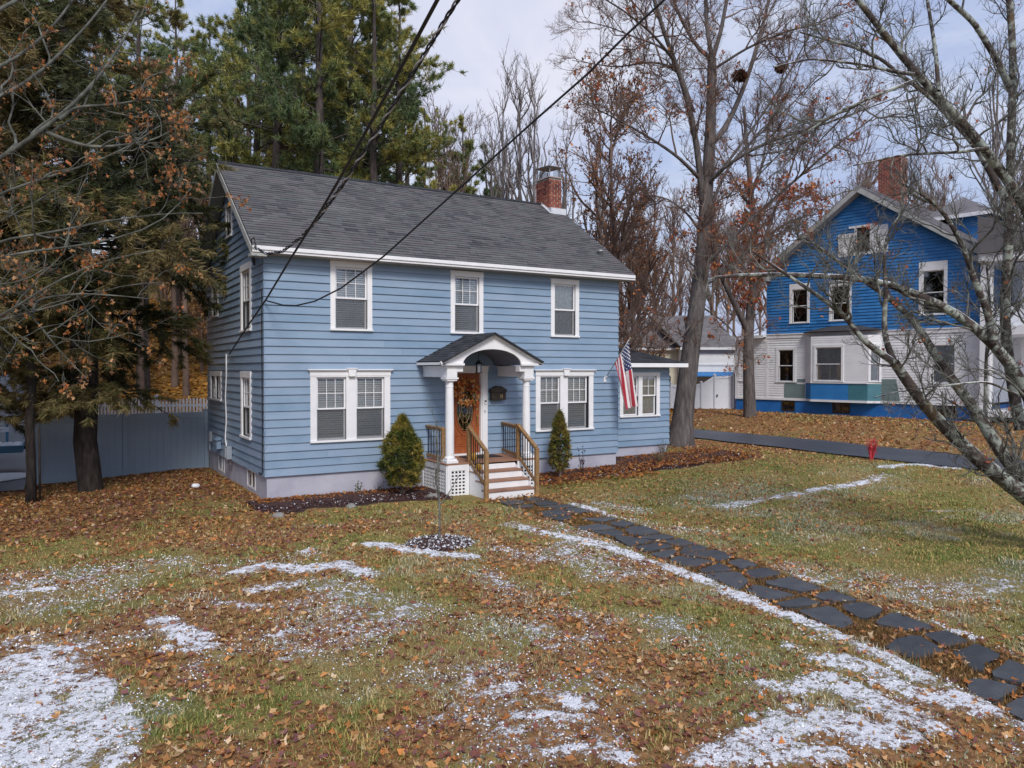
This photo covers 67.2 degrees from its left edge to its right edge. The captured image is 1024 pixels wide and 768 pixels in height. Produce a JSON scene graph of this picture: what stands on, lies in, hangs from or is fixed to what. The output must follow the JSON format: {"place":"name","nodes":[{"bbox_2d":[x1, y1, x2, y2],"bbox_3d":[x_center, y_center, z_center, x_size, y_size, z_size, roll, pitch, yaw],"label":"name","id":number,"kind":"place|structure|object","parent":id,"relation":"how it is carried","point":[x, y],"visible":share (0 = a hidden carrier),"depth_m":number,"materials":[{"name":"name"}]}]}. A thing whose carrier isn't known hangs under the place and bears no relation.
{"place":"outdoors","nodes":[
{"label":"outdoors","id":0,"kind":"place"},
{"bbox_2d":[0,373,25,490],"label":"driveway","id":1,"kind":"structure","parent":0,"point":[12,462],"depth_m":25.56,"materials":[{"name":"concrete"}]},
{"bbox_2d":[0,412,24,452],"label":"car","id":2,"kind":"object","parent":1,"relation":"on","point":[7,446],"visible":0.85,"depth_m":24.89,"materials":[{"name":"blue paint"}]},
{"bbox_2d":[0,264,1023,767],"bbox_3d":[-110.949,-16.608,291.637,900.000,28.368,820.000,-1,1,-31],"label":"ground","id":3,"kind":"structure","parent":0,"point":[102,754],"depth_m":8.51,"materials":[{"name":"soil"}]},
{"bbox_2d":[24,342,40,503],"bbox_3d":[-11.365,0.984,18.190,0.318,3.958,0.294,0,1,8],"label":"tree stub","id":4,"kind":"object","parent":3,"relation":"on","point":[31,479],"visible":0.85,"depth_m":18.13,"materials":[{"name":"brown plant"}]},
{"bbox_2d":[0,35,73,424],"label":"hemlock tree","id":5,"kind":"object","parent":3,"relation":"on","point":[12,375],"visible":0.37,"depth_m":17.53,"materials":[{"name":"green plant"}]},
{"bbox_2d":[0,0,130,438],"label":"hemlock tree","id":6,"kind":"object","parent":3,"relation":"on","point":[20,428],"visible":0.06,"depth_m":21.69,"materials":[{"name":"green plant"}]},
{"bbox_2d":[3,0,172,413],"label":"pine tree","id":7,"kind":"object","parent":3,"relation":"on","point":[119,78],"visible":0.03,"depth_m":29.45,"materials":[{"name":"green plant"}]},
{"bbox_2d":[0,0,242,492],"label":"hemlock tree","id":8,"kind":"object","parent":3,"relation":"on","point":[115,193],"visible":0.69,"depth_m":18.51,"materials":[{"name":"green plant"}]},
{"bbox_2d":[35,409,208,484],"bbox_3d":[-11.239,1.854,22.425,4.560,2.150,0.160,-1,1,-31],"label":"privacy fence","id":9,"kind":"object","parent":3,"relation":"on","point":[147,442],"visible":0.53,"depth_m":22.49,"materials":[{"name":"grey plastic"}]},
{"bbox_2d":[0,0,251,399],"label":"overhanging tree","id":10,"kind":"object","parent":3,"relation":"on","point":[42,127],"visible":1,"depth_m":11.32,"materials":[{"name":"brown plant"}]},
{"bbox_2d":[81,0,220,388],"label":"pine tree","id":11,"kind":"object","parent":3,"relation":"on","point":[137,46],"visible":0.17,"depth_m":34.95,"materials":[{"name":"green plant"}]},
{"bbox_2d":[98,395,207,414],"bbox_3d":[-13.505,1.187,31.032,8.162,1.550,0.163,0,1,-2],"label":"picket fence","id":12,"kind":"object","parent":3,"relation":"on","point":[172,405],"visible":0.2,"depth_m":30.99,"materials":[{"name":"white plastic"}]},
{"bbox_2d":[115,73,199,392],"bbox_3d":[-15.879,-6.220,33.721,3.011,14.284,3.893,0,1,11],"label":"bare tree","id":13,"kind":"object","parent":3,"relation":"on","point":[140,380],"visible":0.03,"depth_m":33.34,"materials":[{"name":"brown plant"}]},
{"bbox_2d":[151,37,205,387],"bbox_3d":[-15.914,-7.821,35.651,3.422,16.234,4.425,0,1,-16],"label":"bare tree","id":14,"kind":"object","parent":3,"relation":"on","point":[174,377],"visible":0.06,"depth_m":36.15,"materials":[{"name":"brown plant"}]},
{"bbox_2d":[107,0,250,333],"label":"pine tree","id":15,"kind":"object","parent":3,"relation":"on","point":[159,37],"visible":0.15,"depth_m":45.38,"materials":[{"name":"green plant"}]},
{"bbox_2d":[154,69,211,396],"bbox_3d":[-15.306,-6.667,35.004,4.407,14.763,4.338,0,1,10],"label":"bare tree","id":16,"kind":"object","parent":3,"relation":"on","point":[186,386],"visible":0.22,"depth_m":34.82,"materials":[{"name":"brown plant"}]},
{"bbox_2d":[177,190,208,371],"bbox_3d":[-15.765,-5.387,39.218,4.285,9.828,2.964,1,1,33],"label":"leafy sapling","id":17,"kind":"object","parent":3,"relation":"on","point":[202,337],"visible":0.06,"depth_m":39.47,"materials":[{"name":"brown plant"}]},
{"bbox_2d":[169,14,242,296],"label":"pine tree","id":18,"kind":"object","parent":3,"relation":"on","point":[207,35],"visible":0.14,"depth_m":47.43,"materials":[{"name":"green plant"}]},
{"bbox_2d":[197,0,271,163],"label":"pine tree","id":19,"kind":"object","parent":3,"relation":"on","point":[247,13],"visible":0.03,"depth_m":54.99,"materials":[{"name":"green plant"}]},
{"bbox_2d":[181,30,291,205],"bbox_3d":[-14.478,-9.344,39.724,5.822,17.873,5.919,1,1,28],"label":"pine tree","id":20,"kind":"object","parent":3,"relation":"on","point":[216,157],"visible":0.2,"depth_m":39.49,"materials":[{"name":"green plant"}]},
{"bbox_2d":[184,0,325,175],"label":"pine tree","id":21,"kind":"object","parent":3,"relation":"on","point":[229,24],"visible":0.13,"depth_m":42.45,"materials":[{"name":"green plant"}]},
{"bbox_2d":[186,0,371,172],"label":"pine tree","id":22,"kind":"object","parent":3,"relation":"on","point":[270,44],"visible":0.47,"depth_m":34.80,"materials":[{"name":"green plant"}]},
{"bbox_2d":[238,0,365,173],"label":"pine tree","id":23,"kind":"object","parent":3,"relation":"on","point":[270,123],"visible":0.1,"depth_m":40.95,"materials":[{"name":"green plant"}]},
{"bbox_2d":[212,0,392,180],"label":"pine tree","id":24,"kind":"object","parent":3,"relation":"on","point":[317,129],"visible":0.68,"depth_m":32.74,"materials":[{"name":"green plant"}]},
{"bbox_2d":[247,487,452,514],"bbox_3d":[-3.585,2.593,17.228,4.200,0.118,1.947,-1,1,-31],"label":"flower bed","id":25,"kind":"object","parent":3,"relation":"on","point":[346,496],"visible":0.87,"depth_m":17.12,"materials":[{"name":"brown soil"}]},
{"bbox_2d":[375,411,427,492],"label":"arborvitae","id":26,"kind":"object","parent":25,"relation":"on","point":[402,441],"visible":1,"depth_m":17.72,"materials":[{"name":"green plant"}]},
{"bbox_2d":[257,0,448,176],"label":"pine tree","id":27,"kind":"object","parent":3,"relation":"on","point":[367,39],"visible":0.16,"depth_m":38.95,"materials":[{"name":"green plant"}]},
{"bbox_2d":[38,299,672,455],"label":"slope leaf litter","id":28,"kind":"object","parent":3,"relation":"on","point":[53,364],"visible":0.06,"depth_m":38.28,"materials":[{"name":"plant"}]},
{"bbox_2d":[295,0,450,184],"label":"pine tree","id":29,"kind":"object","parent":3,"relation":"on","point":[418,138],"visible":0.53,"depth_m":35.23,"materials":[{"name":"green plant"}]},
{"bbox_2d":[333,0,468,191],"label":"pine tree","id":30,"kind":"object","parent":3,"relation":"on","point":[408,67],"visible":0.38,"depth_m":37.76,"materials":[{"name":"green plant"}]},
{"bbox_2d":[381,84,443,189],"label":"young pine","id":31,"kind":"object","parent":3,"relation":"on","point":[420,174],"visible":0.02,"depth_m":45.52,"materials":[{"name":"green plant"}]},
{"bbox_2d":[412,105,443,187],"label":"young pine","id":32,"kind":"object","parent":3,"relation":"on","point":[426,117],"visible":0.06,"depth_m":51.79,"materials":[{"name":"green plant"}]},
{"bbox_2d":[405,535,471,550],"bbox_3d":[-1.220,2.685,13.044,1.360,0.135,1.292,-1,1,-31],"label":"mulch mound","id":33,"kind":"object","parent":3,"relation":"on","point":[445,538],"visible":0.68,"depth_m":12.81,"materials":[{"name":"brown plant"}]},
{"bbox_2d":[427,402,458,538],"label":"sapling","id":34,"kind":"object","parent":33,"relation":"on","point":[437,469],"visible":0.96,"depth_m":13.01,"materials":[{"name":"plant"}]},
{"bbox_2d":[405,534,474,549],"bbox_3d":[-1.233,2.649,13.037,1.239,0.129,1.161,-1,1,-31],"label":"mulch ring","id":35,"kind":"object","parent":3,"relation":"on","point":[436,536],"visible":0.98,"depth_m":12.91,"materials":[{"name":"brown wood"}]},
{"bbox_2d":[193,160,687,498],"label":"blue house","id":36,"kind":"structure","parent":3,"relation":"on","point":[522,296],"depth_m":19.44,"materials":[{"name":"paint"}]},
{"bbox_2d":[209,371,221,400],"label":"window","id":37,"kind":"structure","parent":36,"relation":"in","point":[215,376],"depth_m":22.26,"materials":[{"name":"white paint"}]},
{"bbox_2d":[239,261,251,332],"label":"window","id":38,"kind":"structure","parent":36,"relation":"in","point":[245,269],"depth_m":18.99,"materials":[{"name":"white paint"}]},
{"bbox_2d":[239,371,251,439],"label":"window","id":39,"kind":"structure","parent":36,"relation":"in","point":[245,376],"depth_m":19.11,"materials":[{"name":"white paint"}]},
{"bbox_2d":[229,0,439,354],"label":"straight cable","id":40,"kind":"object","parent":36,"relation":"attached to","point":[416,38],"visible":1,"depth_m":8.19,"materials":[{"name":"rubber"}]},
{"bbox_2d":[308,368,393,442],"bbox_3d":[-3.870,0.483,18.302,2.070,1.730,0.540,-1,1,-31],"label":"window","id":41,"kind":"structure","parent":36,"relation":"in","point":[355,407],"depth_m":18.17,"materials":[{"name":"white paint"}]},
{"bbox_2d":[330,260,372,331],"bbox_3d":[-3.875,-2.067,18.289,1.044,1.630,0.472,-1,1,-31],"label":"window","id":42,"kind":"structure","parent":36,"relation":"in","point":[351,305],"depth_m":18.23,"materials":[{"name":"white paint"}]},
{"bbox_2d":[254,0,460,254],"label":"service cable","id":43,"kind":"object","parent":36,"relation":"attached to","point":[450,11],"visible":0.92,"depth_m":11.01,"materials":[{"name":"rubber"}]},
{"bbox_2d":[267,0,664,305],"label":"sagging cable","id":44,"kind":"object","parent":36,"relation":"attached to","point":[553,103],"visible":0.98,"depth_m":11.59,"materials":[{"name":"rubber"}]},
{"bbox_2d":[453,373,478,453],"bbox_3d":[-1.197,0.749,19.808,0.820,2.060,0.127,-1,1,-31],"label":"door","id":45,"kind":"structure","parent":36,"relation":"in","point":[463,417],"depth_m":19.84,"materials":[{"name":"brown wood"}]},
{"bbox_2d":[450,270,483,333],"bbox_3d":[-1.246,-2.082,19.855,0.964,1.600,0.472,-1,1,-31],"label":"window","id":46,"kind":"structure","parent":36,"relation":"in","point":[466,292],"depth_m":19.81,"materials":[{"name":"white paint"}]},
{"bbox_2d":[454,374,480,409],"bbox_3d":[-1.160,0.233,19.698,0.846,0.972,0.221,-1,1,-31],"label":"wreath","id":47,"kind":"object","parent":36,"relation":"attached to","point":[463,384],"depth_m":19.69,"materials":[{"name":"brown plant"}]},
{"bbox_2d":[534,368,594,431],"bbox_3d":[1.388,0.428,21.433,2.050,1.720,0.540,-1,1,-31],"label":"window","id":48,"kind":"structure","parent":36,"relation":"in","point":[573,395],"depth_m":21.32,"materials":[{"name":"white paint"}]},
{"bbox_2d":[550,278,579,337],"bbox_3d":[1.366,-2.093,21.411,0.964,1.600,0.472,-1,1,-31],"label":"window","id":49,"kind":"structure","parent":36,"relation":"in","point":[564,296],"depth_m":21.38,"materials":[{"name":"white paint"}]},
{"bbox_2d":[604,337,637,409],"bbox_3d":[3.007,-0.296,21.628,0.999,2.000,0.455,0,1,23],"label":"flag","id":50,"kind":"object","parent":36,"relation":"attached to","point":[622,363],"visible":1,"depth_m":21.51,"materials":[{"name":"fabric"}]},
{"bbox_2d":[619,372,660,417],"bbox_3d":[3.931,0.330,24.383,1.644,1.400,0.472,-1,1,-31],"label":"window","id":51,"kind":"structure","parent":36,"relation":"in","point":[647,384],"depth_m":24.45,"materials":[{"name":"white paint"}]},
{"bbox_2d":[421,80,473,188],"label":"tree","id":52,"kind":"object","parent":3,"relation":"on","point":[434,116],"visible":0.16,"depth_m":57.56,"materials":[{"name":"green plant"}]},
{"bbox_2d":[419,137,479,192],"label":"tree","id":53,"kind":"object","parent":3,"relation":"on","point":[440,176],"visible":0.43,"depth_m":45.94,"materials":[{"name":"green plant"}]},
{"bbox_2d":[446,114,480,193],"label":"young pine","id":54,"kind":"object","parent":3,"relation":"on","point":[475,168],"visible":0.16,"depth_m":53.57,"materials":[{"name":"green plant"}]},
{"bbox_2d":[443,99,494,194],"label":"tree","id":55,"kind":"object","parent":3,"relation":"on","point":[460,140],"visible":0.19,"depth_m":56.82,"materials":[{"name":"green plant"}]},
{"bbox_2d":[422,422,539,500],"bbox_3d":[-0.556,1.840,18.735,2.520,1.720,2.426,-1,1,-31],"label":"porch stoop","id":56,"kind":"object","parent":3,"relation":"on","point":[506,475],"visible":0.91,"depth_m":18.19,"materials":[{"name":"white paint"}]},
{"bbox_2d":[472,143,501,197],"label":"young pine","id":57,"kind":"object","parent":3,"relation":"on","point":[482,179],"visible":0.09,"depth_m":59.64,"materials":[{"name":"green plant"}]},
{"bbox_2d":[474,106,505,197],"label":"bare tree","id":58,"kind":"object","parent":3,"relation":"on","point":[490,184],"visible":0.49,"depth_m":55.68,"materials":[{"name":"plant"}]},
{"bbox_2d":[469,50,518,198],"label":"bare tree","id":59,"kind":"object","parent":3,"relation":"on","point":[502,158],"visible":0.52,"depth_m":49.70,"materials":[{"name":"plant"}]},
{"bbox_2d":[248,448,752,511],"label":"mulch chips","id":60,"kind":"object","parent":3,"relation":"on","point":[413,496],"visible":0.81,"depth_m":17.43,"materials":[{"name":"brown wood"}]},
{"bbox_2d":[253,447,760,503],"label":"bed leaves","id":61,"kind":"object","parent":3,"relation":"on","point":[547,475],"visible":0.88,"depth_m":20.99,"materials":[{"name":"brown plant"}]},
{"bbox_2d":[0,408,1023,767],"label":"fallen leaves","id":62,"kind":"object","parent":3,"relation":"on","point":[272,712],"visible":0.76,"depth_m":9.17,"materials":[{"name":"brown plant"}]},
{"bbox_2d":[0,462,1023,767],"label":"snow crumbs","id":63,"kind":"object","parent":3,"relation":"on","point":[56,762],"visible":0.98,"depth_m":8.03,"materials":[{"name":"snow"}]},
{"bbox_2d":[499,39,541,199],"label":"bare tree","id":64,"kind":"object","parent":3,"relation":"on","point":[520,96],"visible":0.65,"depth_m":47.67,"materials":[{"name":"plant"}]},
{"bbox_2d":[512,52,559,201],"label":"bare tree","id":65,"kind":"object","parent":3,"relation":"on","point":[534,154],"visible":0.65,"depth_m":45.58,"materials":[{"name":"plant"}]},
{"bbox_2d":[551,103,588,223],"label":"bare tree","id":66,"kind":"object","parent":3,"relation":"on","point":[564,203],"visible":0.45,"depth_m":43.73,"materials":[{"name":"plant"}]},
{"bbox_2d":[578,108,619,247],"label":"bare tree","id":67,"kind":"object","parent":3,"relation":"on","point":[599,205],"visible":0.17,"depth_m":59.71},
{"bbox_2d":[547,38,687,347],"bbox_3d":[4.624,-6.181,33.658,6.540,16.895,6.254,0,1,-12],"label":"brown leaved tree","id":68,"kind":"object","parent":3,"relation":"on","point":[616,250],"visible":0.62,"depth_m":33.47,"materials":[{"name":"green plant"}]},
{"bbox_2d":[602,169,674,356],"bbox_3d":[6.136,-4.156,38.248,4.610,12.583,5.920,0,1,-14],"label":"brown leaved tree","id":69,"kind":"object","parent":3,"relation":"on","point":[637,282],"visible":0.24,"depth_m":38.14,"materials":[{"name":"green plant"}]},
{"bbox_2d":[528,450,751,484],"bbox_3d":[3.510,2.339,22.432,8.260,0.323,2.640,-1,1,-31],"label":"flower bed","id":70,"kind":"object","parent":3,"relation":"on","point":[661,467],"visible":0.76,"depth_m":22.48,"materials":[{"name":"brown plant"}]},
{"bbox_2d":[546,407,575,476],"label":"arborvitae","id":71,"kind":"object","parent":70,"relation":"on","point":[558,452],"visible":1,"depth_m":20.13,"materials":[{"name":"green plant"}]},
{"bbox_2d":[624,168,672,314],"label":"bare tree","id":72,"kind":"object","parent":3,"relation":"on","point":[654,286],"visible":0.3,"depth_m":60.95,"materials":[{"name":"brown plant"}]},
{"bbox_2d":[646,179,692,314],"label":"bare tree","id":73,"kind":"object","parent":3,"relation":"on","point":[673,281],"visible":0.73,"depth_m":58.18,"materials":[{"name":"brown plant"}]},
{"bbox_2d":[627,315,735,384],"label":"garage","id":74,"kind":"structure","parent":3,"relation":"on","point":[713,360],"depth_m":52.28,"materials":[{"name":"beige paint"}]},
{"bbox_2d":[669,556,713,569],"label":"flagstone","id":75,"kind":"object","parent":3,"relation":"on","point":[685,561],"visible":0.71,"depth_m":11.79,"materials":[{"name":"stone"}]},
{"bbox_2d":[669,373,735,408],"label":"vinyl fence","id":76,"kind":"object","parent":3,"relation":"on","point":[715,391],"visible":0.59,"depth_m":44.02,"materials":[{"name":"white plastic"}]},
{"bbox_2d":[683,549,736,562],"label":"flagstone","id":77,"kind":"object","parent":3,"relation":"on","point":[718,555],"visible":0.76,"depth_m":12.21,"materials":[{"name":"stone"}]},
{"bbox_2d":[705,571,747,590],"bbox_3d":[3.148,2.766,10.792,0.570,0.068,0.811,0,1,-21],"label":"flagstone","id":78,"kind":"object","parent":3,"relation":"on","point":[732,579],"visible":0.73,"depth_m":10.82,"materials":[{"name":"stone"}]},
{"bbox_2d":[712,207,747,332],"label":"bare tree","id":79,"kind":"object","parent":3,"relation":"on","point":[727,303],"visible":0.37,"depth_m":62.45,"materials":[{"name":"brown plant"}]},
{"bbox_2d":[544,0,934,446],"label":"maple tree","id":80,"kind":"object","parent":3,"relation":"on","point":[681,430],"visible":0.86,"depth_m":26.34,"materials":[{"name":"grey plant"}]},
{"bbox_2d":[673,70,831,416],"bbox_3d":[11.767,-7.007,37.121,6.943,17.324,7.079,1,1,32],"label":"oak tree","id":81,"kind":"object","parent":3,"relation":"on","point":[749,396],"visible":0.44,"depth_m":37.74,"materials":[{"name":"brown plant"}]},
{"bbox_2d":[495,498,1023,710],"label":"joint grass","id":82,"kind":"structure","parent":3,"relation":"on","point":[800,595],"depth_m":8.88,"materials":[{"name":"plant"}]},
{"bbox_2d":[746,585,795,602],"bbox_3d":[3.346,2.780,10.215,0.534,0.072,0.636,-1,1,-31],"label":"flagstone","id":83,"kind":"object","parent":3,"relation":"on","point":[763,593],"visible":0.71,"depth_m":10.12,"materials":[{"name":"stone"}]},
{"bbox_2d":[765,577,821,594],"bbox_3d":[3.860,2.772,10.550,0.601,0.074,0.638,-1,1,-31],"label":"flagstone","id":84,"kind":"object","parent":3,"relation":"on","point":[791,584],"visible":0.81,"depth_m":10.51,"materials":[{"name":"stone"}]},
{"bbox_2d":[776,597,823,610],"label":"flagstone","id":85,"kind":"object","parent":3,"relation":"on","point":[795,603],"visible":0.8,"depth_m":9.68,"materials":[{"name":"stone"}]},
{"bbox_2d":[800,606,852,630],"bbox_3d":[3.821,2.797,9.163,0.494,0.077,0.670,0,1,-19],"label":"flagstone","id":86,"kind":"object","parent":3,"relation":"on","point":[829,615],"visible":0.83,"depth_m":9.18,"materials":[{"name":"stone"}]},
{"bbox_2d":[813,590,856,604],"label":"flagstone","id":87,"kind":"object","parent":3,"relation":"on","point":[834,596],"visible":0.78,"depth_m":9.94,"materials":[{"name":"stone"}]},
{"bbox_2d":[812,109,889,207],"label":"bare tree","id":88,"kind":"object","parent":3,"relation":"on","point":[865,173],"visible":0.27,"depth_m":84.36,"materials":[{"name":"brown plant"}]},
{"bbox_2d":[687,0,1023,505],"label":"lichen tree","id":89,"kind":"object","parent":3,"relation":"on","point":[1011,482],"visible":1,"depth_m":12.00,"materials":[{"name":"grey plant"}]},
{"bbox_2d":[841,602,881,621],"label":"flagstone","id":90,"kind":"object","parent":3,"relation":"on","point":[863,610],"visible":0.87,"depth_m":9.40,"materials":[{"name":"stone"}]},
{"bbox_2d":[727,156,1023,421],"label":"neighbor house","id":91,"kind":"structure","parent":3,"relation":"on","point":[815,365],"depth_m":37.88,"materials":[{"name":"blue"}]},
{"bbox_2d":[775,347,795,382],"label":"window","id":92,"kind":"structure","parent":91,"relation":"in","point":[785,367],"depth_m":41.16,"materials":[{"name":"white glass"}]},
{"bbox_2d":[789,283,809,323],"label":"window","id":93,"kind":"structure","parent":91,"relation":"in","point":[802,300],"depth_m":40.53,"materials":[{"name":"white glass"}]},
{"bbox_2d":[828,280,851,321],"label":"window","id":94,"kind":"structure","parent":91,"relation":"in","point":[832,317],"depth_m":38.91,"materials":[{"name":"white glass"}]},
{"bbox_2d":[918,260,947,315],"bbox_3d":[19.572,-4.420,35.676,0.472,2.480,1.254,-1,1,-41],"label":"window","id":95,"kind":"structure","parent":91,"relation":"in","point":[931,266],"depth_m":35.53,"materials":[{"name":"white glass"}]},
{"bbox_2d":[928,341,958,383],"bbox_3d":[19.889,-0.973,35.383,0.472,1.940,1.294,-1,1,-41],"label":"window","id":96,"kind":"structure","parent":91,"relation":"in","point":[937,345],"depth_m":35.31,"materials":[{"name":"grey glass"}]},
{"bbox_2d":[875,613,932,632],"bbox_3d":[4.530,2.798,8.931,0.552,0.075,0.559,-1,1,-31],"label":"flagstone","id":97,"kind":"object","parent":3,"relation":"on","point":[895,620],"visible":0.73,"depth_m":8.94,"materials":[{"name":"stone"}]},
{"bbox_2d":[885,635,942,661],"bbox_3d":[4.277,2.814,8.187,0.706,0.069,0.475,-1,1,-31],"label":"flagstone","id":98,"kind":"object","parent":3,"relation":"on","point":[909,644],"visible":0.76,"depth_m":8.15,"materials":[{"name":"stone"}]},
{"bbox_2d":[912,150,965,210],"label":"bare tree","id":99,"kind":"object","parent":3,"relation":"on","point":[943,187],"visible":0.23,"depth_m":62.03,"materials":[{"name":"brown plant"}]},
{"bbox_2d":[925,631,966,650],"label":"flagstone","id":100,"kind":"object","parent":3,"relation":"on","point":[946,637],"visible":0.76,"depth_m":8.40,"materials":[{"name":"stone"}]},
{"bbox_2d":[953,644,998,673],"bbox_3d":[4.743,2.821,7.914,0.764,0.073,0.380,-1,1,-42],"label":"flagstone","id":101,"kind":"object","parent":3,"relation":"on","point":[977,656],"visible":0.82,"depth_m":7.91,"materials":[{"name":"stone"}]},
{"bbox_2d":[966,678,1016,704],"bbox_3d":[4.402,2.839,7.130,0.553,0.071,0.364,-1,1,-31],"label":"flagstone","id":102,"kind":"object","parent":3,"relation":"on","point":[984,689],"visible":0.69,"depth_m":7.09,"materials":[{"name":"stone"}]},
{"bbox_2d":[962,18,1023,209],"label":"bare tree","id":103,"kind":"object","parent":3,"relation":"on","point":[995,144],"visible":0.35,"depth_m":44.60,"materials":[{"name":"plant"}]},
{"bbox_2d":[992,659,1023,686],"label":"flagstone","id":104,"kind":"object","parent":3,"relation":"on","point":[1007,670],"visible":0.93,"depth_m":7.46,"materials":[{"name":"stone"}]},
{"bbox_2d":[31,0,1023,343],"label":"sky","id":105,"kind":"structure","parent":0,"point":[477,31],"materials":[{"name":"grey"}]},
{"bbox_2d":[694,429,1023,470],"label":"driveway","id":106,"kind":"structure","parent":0,"point":[888,453],"depth_m":26.42,"materials":[{"name":"asphalt"}]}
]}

